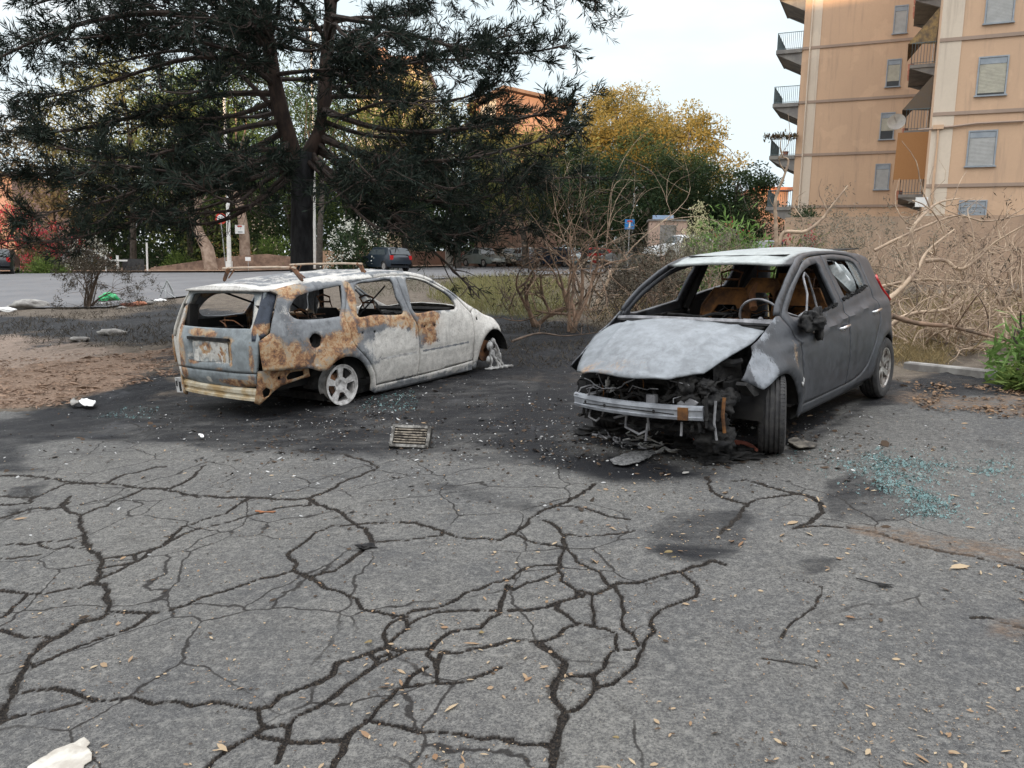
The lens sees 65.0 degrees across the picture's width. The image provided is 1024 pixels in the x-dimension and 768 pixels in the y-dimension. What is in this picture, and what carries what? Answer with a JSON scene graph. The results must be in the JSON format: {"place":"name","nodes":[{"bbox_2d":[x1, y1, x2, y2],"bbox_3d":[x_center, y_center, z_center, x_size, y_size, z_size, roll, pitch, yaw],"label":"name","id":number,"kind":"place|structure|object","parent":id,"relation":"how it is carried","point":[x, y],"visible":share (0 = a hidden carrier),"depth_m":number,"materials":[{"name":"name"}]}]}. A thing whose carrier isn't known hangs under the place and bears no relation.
{"place":"outdoors","nodes":[
{"label":"outdoors","id":0,"kind":"place"},
{"bbox_2d":[0,265,445,270],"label":"pavement","id":1,"kind":"structure","parent":0,"point":[212,270],"depth_m":53.16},
{"bbox_2d":[0,191,59,271],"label":"bougainvillea","id":2,"kind":"object","parent":1,"relation":"on","point":[26,257],"visible":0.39,"depth_m":54.71,"materials":[{"name":"red plant"}]},
{"bbox_2d":[0,90,151,250],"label":"pine tree","id":3,"kind":"object","parent":1,"relation":"on","point":[46,200],"visible":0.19,"depth_m":59.30,"materials":[{"name":"plant"}]},
{"bbox_2d":[63,231,113,271],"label":"flowering oleander","id":4,"kind":"object","parent":1,"relation":"on","point":[96,252],"visible":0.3,"depth_m":55.21,"materials":[{"name":"grey plant"}]},
{"bbox_2d":[95,229,154,267],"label":"shrub","id":5,"kind":"object","parent":1,"relation":"on","point":[117,249],"visible":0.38,"depth_m":62.61,"materials":[{"name":"green plant"}]},
{"bbox_2d":[33,28,231,258],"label":"pine tree","id":6,"kind":"object","parent":1,"relation":"on","point":[133,249],"visible":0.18,"depth_m":54.34,"materials":[{"name":"green plant"}]},
{"bbox_2d":[127,231,198,268],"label":"shrub","id":7,"kind":"object","parent":1,"relation":"on","point":[154,262],"visible":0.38,"depth_m":58.78,"materials":[{"name":"green plant"}]},
{"bbox_2d":[95,61,284,260],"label":"broadleaf tree","id":8,"kind":"object","parent":1,"relation":"on","point":[190,232],"visible":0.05,"depth_m":62.62,"materials":[{"name":"green plant"}]},
{"bbox_2d":[118,132,272,271],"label":"tree","id":9,"kind":"object","parent":1,"relation":"on","point":[208,256],"visible":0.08,"depth_m":53.16,"materials":[{"name":"green plant"}]},
{"bbox_2d":[116,68,306,255],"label":"tree","id":10,"kind":"object","parent":1,"relation":"on","point":[244,244],"visible":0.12,"depth_m":53.92,"materials":[{"name":"green plant"}]},
{"bbox_2d":[150,254,289,271],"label":"rubble wall","id":11,"kind":"structure","parent":1,"relation":"on","point":[264,260],"depth_m":54.22,"materials":[{"name":"stone"}]},
{"bbox_2d":[139,35,310,194],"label":"pine tree","id":12,"kind":"object","parent":1,"relation":"on","point":[233,88],"visible":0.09,"depth_m":56.64,"materials":[{"name":"plant"}]},
{"bbox_2d":[251,226,289,263],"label":"shrub","id":13,"kind":"object","parent":1,"relation":"on","point":[272,249],"visible":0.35,"depth_m":56.12,"materials":[{"name":"green plant"}]},
{"bbox_2d":[220,131,360,256],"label":"broadleaf tree","id":14,"kind":"object","parent":1,"relation":"on","point":[287,223],"visible":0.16,"depth_m":67.61,"materials":[{"name":"green plant"}]},
{"bbox_2d":[247,68,412,249],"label":"broadleaf tree","id":15,"kind":"object","parent":1,"relation":"on","point":[339,109],"visible":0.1,"depth_m":62.65,"materials":[{"name":"green plant"}]},
{"bbox_2d":[286,166,436,249],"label":"broadleaf tree","id":16,"kind":"object","parent":1,"relation":"on","point":[349,210],"visible":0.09,"depth_m":59.59,"materials":[{"name":"green plant"}]},
{"bbox_2d":[329,65,476,267],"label":"pine tree","id":17,"kind":"object","parent":1,"relation":"on","point":[407,123],"visible":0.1,"depth_m":60.94,"materials":[{"name":"plant"}]},
{"bbox_2d":[0,264,639,306],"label":"road","id":18,"kind":"structure","parent":0,"point":[20,286],"depth_m":36.20,"materials":[{"name":"asphalt"}]},
{"bbox_2d":[0,248,19,273],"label":"parked car","id":19,"kind":"object","parent":18,"relation":"on","point":[12,266],"visible":0.81,"depth_m":47.35,"materials":[{"name":"black paint"}]},
{"bbox_2d":[320,208,398,269],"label":"flowering oleander","id":20,"kind":"object","parent":18,"relation":"on","point":[354,255],"visible":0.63,"depth_m":50.75,"materials":[{"name":"green plant"}]},
{"bbox_2d":[359,247,411,270],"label":"parked car","id":21,"kind":"object","parent":18,"relation":"on","point":[389,257],"visible":0.84,"depth_m":49.08,"materials":[{"name":"paint"}]},
{"bbox_2d":[370,108,531,267],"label":"pine tree","id":22,"kind":"object","parent":18,"relation":"on","point":[459,264],"visible":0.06,"depth_m":57.27,"materials":[{"name":"green plant"}]},
{"bbox_2d":[461,247,505,266],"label":"parked car","id":23,"kind":"object","parent":18,"relation":"on","point":[480,258],"visible":0.91,"depth_m":62.41,"materials":[{"name":"paint"}]},
{"bbox_2d":[518,247,569,266],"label":"parked car","id":24,"kind":"object","parent":18,"relation":"on","point":[563,264],"visible":0.37,"depth_m":60.73,"materials":[{"name":"paint"}]},
{"bbox_2d":[565,81,689,264],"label":"broadleaf tree","id":25,"kind":"object","parent":18,"relation":"on","point":[605,132],"visible":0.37,"depth_m":66.94,"materials":[{"name":"yellow plant"}]},
{"bbox_2d":[634,146,755,232],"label":"broadleaf tree","id":26,"kind":"object","parent":18,"relation":"on","point":[708,175],"visible":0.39,"depth_m":58.93,"materials":[{"name":"green plant"}]},
{"bbox_2d":[638,98,752,221],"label":"eucalyptus tree","id":27,"kind":"object","parent":18,"relation":"on","point":[697,131],"visible":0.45,"depth_m":65.93,"materials":[{"name":"yellow plant"}]},
{"bbox_2d":[0,0,933,252],"label":"sky","id":28,"kind":"structure","parent":0,"point":[721,54],"materials":[{"name":"white"}]},
{"bbox_2d":[426,270,577,319],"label":"grass","id":29,"kind":"structure","parent":0,"point":[468,299],"depth_m":22.69,"materials":[{"name":"plant"}]},
{"bbox_2d":[0,255,1023,767],"bbox_3d":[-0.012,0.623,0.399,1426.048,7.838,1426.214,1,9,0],"label":"ground","id":30,"kind":"structure","parent":0,"point":[710,673],"depth_m":4.01,"materials":[{"name":"asphalt"}]},
{"bbox_2d":[6,299,49,309],"bbox_3d":[-14.900,-2.414,24.742,1.175,0.406,0.903,-5,11,-35],"label":"rubble stone","id":31,"kind":"object","parent":30,"relation":"on","point":[21,304],"visible":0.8,"depth_m":24.52,"materials":[{"name":"stone"}]},
{"bbox_2d":[0,177,69,262],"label":"house","id":32,"kind":"structure","parent":30,"relation":"on","point":[2,199],"depth_m":72.65,"materials":[{"name":"paint"}]},
{"bbox_2d":[15,251,70,272],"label":"round shrub","id":33,"kind":"object","parent":30,"relation":"on","point":[40,266],"visible":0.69,"depth_m":49.23,"materials":[{"name":"green plant"}]},
{"bbox_2d":[27,737,91,767],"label":"paper scrap","id":34,"kind":"object","parent":30,"relation":"on","point":[77,754],"visible":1,"depth_m":2.67,"materials":[{"name":"paper"}]},
{"bbox_2d":[0,347,178,408],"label":"straw litter","id":35,"kind":"object","parent":30,"relation":"on","point":[58,402],"visible":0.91,"depth_m":11.01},
{"bbox_2d":[0,297,178,347],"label":"charred weeds","id":36,"kind":"object","parent":30,"relation":"on","point":[83,324],"visible":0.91,"depth_m":18.56,"materials":[{"name":"black plant"}]},
{"bbox_2d":[48,232,161,309],"bbox_3d":[-12.515,-3.143,24.323,3.151,2.974,2.814,1,9,0],"label":"burnt sapling","id":37,"kind":"object","parent":30,"relation":"on","point":[89,292],"visible":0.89,"depth_m":24.05,"materials":[{"name":"brown plant"}]},
{"bbox_2d":[109,255,144,272],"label":"road barrier","id":38,"kind":"object","parent":30,"relation":"on","point":[130,263],"visible":0.79,"depth_m":51.77,"materials":[{"name":"white plastic"}]},
{"bbox_2d":[0,0,632,311],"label":"scorched pine tree","id":39,"kind":"object","parent":30,"relation":"on","point":[392,173],"visible":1,"depth_m":13.71,"materials":[{"name":"green plant"}]},
{"bbox_2d":[245,56,391,269],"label":"tree","id":40,"kind":"object","parent":30,"relation":"on","point":[319,253],"visible":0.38,"depth_m":53.92,"materials":[{"name":"green plant"}]},
{"bbox_2d":[172,262,512,404],"bbox_3d":[-1.830,-0.734,9.729,1.882,1.491,4.107,5,12,36],"label":"burnt estate car","id":41,"kind":"object","parent":30,"relation":"on","point":[257,350],"visible":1,"depth_m":8.59,"materials":[{"name":"metal"}]},
{"bbox_2d":[357,49,435,250],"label":"apartment tower","id":42,"kind":"structure","parent":30,"relation":"on","point":[398,242],"depth_m":76.15,"materials":[{"name":"paint"}]},
{"bbox_2d":[70,177,750,264],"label":"wood","id":43,"kind":"object","parent":30,"relation":"on","point":[235,250],"visible":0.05,"depth_m":84.62,"materials":[{"name":"green plant"}]},
{"bbox_2d":[389,424,432,447],"bbox_3d":[-0.842,0.452,6.707,0.330,0.210,0.190,2,9,7],"label":"burnt radiator grille","id":44,"kind":"object","parent":30,"relation":"on","point":[409,436],"visible":0.98,"depth_m":6.68,"materials":[{"name":"grey metal"}]},
{"bbox_2d":[359,272,473,296],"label":"dry weeds","id":45,"kind":"object","parent":30,"relation":"on","point":[414,290],"visible":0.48,"depth_m":30.11,"materials":[{"name":"green plant"}]},
{"bbox_2d":[409,251,473,266],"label":"roadside wall","id":46,"kind":"structure","parent":30,"relation":"on","point":[436,261],"depth_m":70.25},
{"bbox_2d":[3,310,982,596],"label":"charcoal crumbs","id":47,"kind":"object","parent":30,"relation":"on","point":[883,442],"visible":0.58,"depth_m":6.64,"materials":[{"name":"black wood"}]},
{"bbox_2d":[4,311,1003,620],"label":"ash fragments","id":48,"kind":"object","parent":30,"relation":"on","point":[460,439],"visible":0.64,"depth_m":6.69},
{"bbox_2d":[460,236,562,313],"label":"bare shrub","id":49,"kind":"object","parent":30,"relation":"on","point":[505,296],"visible":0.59,"depth_m":18.48,"materials":[{"name":"brown plant"}]},
{"bbox_2d":[0,388,1023,767],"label":"dark crumbs","id":50,"kind":"object","parent":30,"relation":"on","point":[542,572],"visible":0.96,"depth_m":3.58,"materials":[{"name":"black stone"}]},
{"bbox_2d":[0,396,1023,767],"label":"leaf litter","id":51,"kind":"object","parent":30,"relation":"on","point":[224,748],"visible":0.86,"depth_m":3.15,"materials":[{"name":"plant"}]},
{"bbox_2d":[467,85,575,265],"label":"gabled house","id":52,"kind":"structure","parent":30,"relation":"on","point":[531,97],"depth_m":63.52,"materials":[{"name":"orange brick"}]},
{"bbox_2d":[444,114,623,267],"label":"pine tree","id":53,"kind":"object","parent":30,"relation":"on","point":[522,159],"visible":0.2,"depth_m":55.08,"materials":[{"name":"green plant"}]},
{"bbox_2d":[499,319,609,369],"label":"charred weeds","id":54,"kind":"object","parent":30,"relation":"on","point":[544,345],"visible":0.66,"depth_m":12.75,"materials":[{"name":"brown plant"}]},
{"bbox_2d":[480,156,657,333],"bbox_3d":[1.339,-2.106,14.485,3.354,3.837,4.622,-7,12,-41],"label":"bare shrub","id":55,"kind":"object","parent":30,"relation":"on","point":[573,312],"visible":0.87,"depth_m":14.36,"materials":[{"name":"brown plant"}]},
{"bbox_2d":[491,213,648,326],"bbox_3d":[1.228,-2.139,15.338,2.528,2.309,3.517,6,10,31],"label":"bare shrub","id":56,"kind":"object","parent":30,"relation":"on","point":[534,322],"visible":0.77,"depth_m":15.38,"materials":[{"name":"brown plant"}]},
{"bbox_2d":[493,137,667,268],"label":"broadleaf tree","id":57,"kind":"object","parent":30,"relation":"on","point":[586,221],"visible":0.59,"depth_m":53.66,"materials":[{"name":"green plant"}]},
{"bbox_2d":[574,424,629,437],"bbox_3d":[0.786,0.429,6.910,0.517,0.155,0.394,1,9,0],"label":"charred heap","id":58,"kind":"object","parent":30,"relation":"on","point":[588,429],"visible":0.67,"depth_m":6.86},
{"bbox_2d":[487,113,761,312],"bbox_3d":[2.194,-3.378,18.103,5.801,5.063,5.196,-5,10,-33],"label":"bare shrub","id":59,"kind":"object","parent":30,"relation":"on","point":[628,252],"visible":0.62,"depth_m":17.71,"materials":[{"name":"plant"}]},
{"bbox_2d":[610,449,655,465],"bbox_3d":[0.918,0.543,6.045,0.207,0.048,0.485,8,11,40],"label":"burnt plastic sheet","id":60,"kind":"object","parent":30,"relation":"on","point":[632,457],"visible":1,"depth_m":6.00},
{"bbox_2d":[555,238,712,326],"bbox_3d":[2.216,-1.690,15.035,2.487,2.154,3.035,-4,10,-32],"label":"bare shrub","id":61,"kind":"object","parent":30,"relation":"on","point":[623,279],"visible":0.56,"depth_m":15.08,"materials":[{"name":"brown plant"}]},
{"bbox_2d":[557,125,715,266],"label":"broadleaf tree","id":62,"kind":"object","parent":30,"relation":"on","point":[677,201],"visible":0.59,"depth_m":56.94,"materials":[{"name":"green plant"}]},
{"bbox_2d":[600,232,684,299],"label":"oleander","id":63,"kind":"object","parent":30,"relation":"on","point":[627,288],"visible":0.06,"depth_m":20.51,"materials":[{"name":"grey plant"}]},
{"bbox_2d":[592,214,725,311],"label":"bare shrub","id":64,"kind":"object","parent":30,"relation":"on","point":[661,264],"visible":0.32,"depth_m":17.03,"materials":[{"name":"brown plant"}]},
{"bbox_2d":[646,215,688,263],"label":"electric cabin","id":65,"kind":"object","parent":30,"relation":"on","point":[654,221],"visible":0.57,"depth_m":50.91,"materials":[{"name":"beige paint"}]},
{"bbox_2d":[643,434,692,445],"bbox_3d":[1.308,0.469,6.548,0.494,0.146,0.334,1,9,0],"label":"charred heap","id":66,"kind":"object","parent":30,"relation":"on","point":[669,438],"visible":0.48,"depth_m":6.49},
{"bbox_2d":[652,219,717,300],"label":"oleander","id":67,"kind":"object","parent":30,"relation":"on","point":[686,250],"visible":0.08,"depth_m":19.52,"materials":[{"name":"green plant"}]},
{"bbox_2d":[681,187,713,270],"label":"flowering tree","id":68,"kind":"object","parent":30,"relation":"on","point":[696,223],"visible":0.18,"depth_m":43.18,"materials":[{"name":"green plant"}]},
{"bbox_2d":[635,216,762,307],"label":"bare shrub","id":69,"kind":"object","parent":30,"relation":"on","point":[726,239],"visible":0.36,"depth_m":17.20,"materials":[{"name":"brown plant"}]},
{"bbox_2d":[672,160,789,248],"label":"broadleaf tree","id":70,"kind":"object","parent":30,"relation":"on","point":[750,182],"visible":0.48,"depth_m":57.55,"materials":[{"name":"green plant"}]},
{"bbox_2d":[677,196,784,299],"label":"oleander","id":71,"kind":"object","parent":30,"relation":"on","point":[732,225],"visible":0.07,"depth_m":18.59,"materials":[{"name":"green plant"}]},
{"bbox_2d":[571,247,893,454],"bbox_3d":[2.120,-0.463,7.335,1.880,1.507,4.125,6,13,40],"label":"burnt hatchback","id":72,"kind":"object","parent":30,"relation":"on","point":[705,368],"visible":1,"depth_m":6.28,"materials":[{"name":"grey metal"}]},
{"bbox_2d":[828,261,855,293],"bbox_3d":[2.998,-0.946,7.318,0.620,0.344,0.080,-7,12,-42],"label":"car window","id":73,"kind":"structure","parent":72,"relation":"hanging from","point":[843,277],"depth_m":7.33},
{"bbox_2d":[697,447,768,460],"bbox_3d":[1.649,0.555,6.024,0.453,0.151,0.449,-7,12,-42],"label":"charred heap","id":74,"kind":"object","parent":30,"relation":"on","point":[736,455],"visible":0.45,"depth_m":5.96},
{"bbox_2d":[695,455,742,466],"bbox_3d":[1.499,0.578,5.910,0.385,0.120,0.299,1,9,0],"label":"charred heap","id":75,"kind":"object","parent":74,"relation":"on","point":[710,460],"visible":0.66,"depth_m":5.87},
{"bbox_2d":[700,178,776,268],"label":"shrub","id":76,"kind":"object","parent":30,"relation":"on","point":[741,229],"visible":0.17,"depth_m":54.76,"materials":[{"name":"green plant"}]},
{"bbox_2d":[733,187,792,240],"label":"house","id":77,"kind":"structure","parent":30,"relation":"on","point":[785,200],"depth_m":80.31,"materials":[{"name":"orange brick"}]},
{"bbox_2d":[769,116,789,266],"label":"bare branch","id":78,"kind":"object","parent":30,"relation":"on","point":[775,212],"visible":0.87,"depth_m":11.70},
{"bbox_2d":[778,179,847,245],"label":"bare branch","id":79,"kind":"object","parent":78,"relation":"attached to","point":[783,233],"visible":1,"depth_m":11.76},
{"bbox_2d":[747,184,874,262],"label":"bare shrub","id":80,"kind":"object","parent":30,"relation":"on","point":[803,245],"visible":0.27,"depth_m":19.62,"materials":[{"name":"brown plant"}]},
{"bbox_2d":[785,194,928,287],"bbox_3d":[7.956,-2.978,18.674,3.132,2.800,3.086,5,10,25],"label":"bare shrub","id":81,"kind":"object","parent":30,"relation":"on","point":[876,268],"visible":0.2,"depth_m":18.55,"materials":[{"name":"brown plant"}]},
{"bbox_2d":[770,182,1007,300],"bbox_3d":[7.691,-2.847,17.011,4.081,3.068,4.589,1,9,0],"label":"bare shrub","id":82,"kind":"object","parent":30,"relation":"on","point":[867,226],"visible":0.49,"depth_m":17.29,"materials":[{"name":"brown plant"}]},
{"bbox_2d":[763,0,1023,219],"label":"apartment building","id":83,"kind":"structure","parent":30,"relation":"on","point":[879,84],"depth_m":45.64,"materials":[{"name":"paint"}]},
{"bbox_2d":[776,446,1023,524],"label":"broken glass","id":84,"kind":"object","parent":30,"relation":"on","point":[929,505],"visible":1,"depth_m":5.36,"materials":[{"name":"teal"}]},
{"bbox_2d":[783,215,1023,284],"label":"garden wall","id":85,"kind":"structure","parent":30,"relation":"on","point":[983,231],"depth_m":24.06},
{"bbox_2d":[811,218,1017,348],"bbox_3d":[5.602,-1.011,11.413,3.195,2.736,2.942,1,9,0],"label":"bare shrub","id":86,"kind":"object","parent":30,"relation":"on","point":[917,245],"visible":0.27,"depth_m":11.19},
{"bbox_2d":[885,200,955,299],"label":"fallen branch","id":87,"kind":"object","parent":30,"relation":"on","point":[896,292],"visible":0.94,"depth_m":10.97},
{"bbox_2d":[892,282,960,326],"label":"fallen branch","id":88,"kind":"object","parent":30,"relation":"on","point":[906,315],"visible":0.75,"depth_m":10.46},
{"bbox_2d":[868,179,1023,341],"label":"bare shrub","id":89,"kind":"object","parent":30,"relation":"on","point":[971,325],"visible":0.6,"depth_m":11.56,"materials":[{"name":"plant"}]},
{"bbox_2d":[895,141,972,266],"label":"arching branch","id":90,"kind":"object","parent":89,"relation":"attached to","point":[909,237],"visible":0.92,"depth_m":11.89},
{"bbox_2d":[878,246,1016,347],"bbox_3d":[5.793,-0.598,11.144,2.735,2.584,3.584,-1,9,-14],"label":"bare shrub","id":91,"kind":"object","parent":30,"relation":"on","point":[941,330],"visible":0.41,"depth_m":10.68,"materials":[{"name":"plant"}]},
{"bbox_2d":[874,160,1023,251],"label":"arching branch","id":92,"kind":"object","parent":30,"relation":"on","point":[914,231],"visible":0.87,"depth_m":12.30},
{"bbox_2d":[877,220,1023,355],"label":"bare shrub","id":93,"kind":"object","parent":30,"relation":"on","point":[951,320],"visible":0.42,"depth_m":10.81,"materials":[{"name":"plant"}]},
{"bbox_2d":[903,361,998,378],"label":"kerb","id":94,"kind":"structure","parent":30,"relation":"on","point":[941,368],"depth_m":9.06,"materials":[{"name":"concrete"}]},
{"bbox_2d":[882,231,1023,287],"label":"arching branch","id":95,"kind":"object","parent":30,"relation":"on","point":[900,282],"visible":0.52,"depth_m":11.67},
{"bbox_2d":[891,254,1023,342],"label":"fallen branch","id":96,"kind":"object","parent":30,"relation":"on","point":[915,322],"visible":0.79,"depth_m":10.03,"materials":[{"name":"wood"}]},
{"bbox_2d":[893,213,1023,355],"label":"bare shrub","id":97,"kind":"object","parent":30,"relation":"on","point":[1003,319],"visible":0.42,"depth_m":10.71,"materials":[{"name":"beige plant"}]},
{"bbox_2d":[895,254,1023,363],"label":"bare shrub","id":98,"kind":"object","parent":30,"relation":"on","point":[964,349],"visible":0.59,"depth_m":10.29,"materials":[{"name":"plant"}]},
{"bbox_2d":[896,221,1023,341],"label":"bare shrub","id":99,"kind":"object","parent":30,"relation":"on","point":[1001,294],"visible":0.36,"depth_m":11.87,"materials":[{"name":"plant"}]},
{"bbox_2d":[896,379,1023,420],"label":"dry leaves","id":100,"kind":"object","parent":30,"relation":"on","point":[989,408],"visible":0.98,"depth_m":7.71,"materials":[{"name":"brown plant"}]},
{"bbox_2d":[898,187,1023,314],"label":"bare shrub","id":101,"kind":"object","parent":30,"relation":"on","point":[978,248],"visible":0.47,"depth_m":14.38,"materials":[{"name":"beige plant"}]},
{"bbox_2d":[922,223,1023,319],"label":"bare shrub","id":102,"kind":"object","parent":30,"relation":"on","point":[997,281],"visible":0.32,"depth_m":14.31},
{"bbox_2d":[924,197,1023,285],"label":"arching branch","id":103,"kind":"object","parent":30,"relation":"on","point":[958,268],"visible":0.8,"depth_m":11.19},
{"bbox_2d":[930,181,1023,350],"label":"bare shrub","id":104,"kind":"object","parent":30,"relation":"on","point":[1018,294],"visible":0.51,"depth_m":10.74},
{"bbox_2d":[977,309,1023,383],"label":"oleander","id":105,"kind":"object","parent":30,"relation":"on","point":[1018,341],"visible":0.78,"depth_m":8.59,"materials":[{"name":"green plant"}]},
{"bbox_2d":[983,360,1023,390],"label":"oleander","id":106,"kind":"object","parent":30,"relation":"on","point":[1012,377],"visible":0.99,"depth_m":8.12,"materials":[{"name":"green plant"}]},
{"bbox_2d":[582,283,1023,365],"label":"dry grass","id":107,"kind":"structure","parent":0,"point":[914,334],"depth_m":12.79,"materials":[{"name":"plant"}]},
{"bbox_2d":[893,329,957,366],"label":"dry grass","id":108,"kind":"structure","parent":0,"point":[925,355],"depth_m":9.94,"materials":[{"name":"plant"}]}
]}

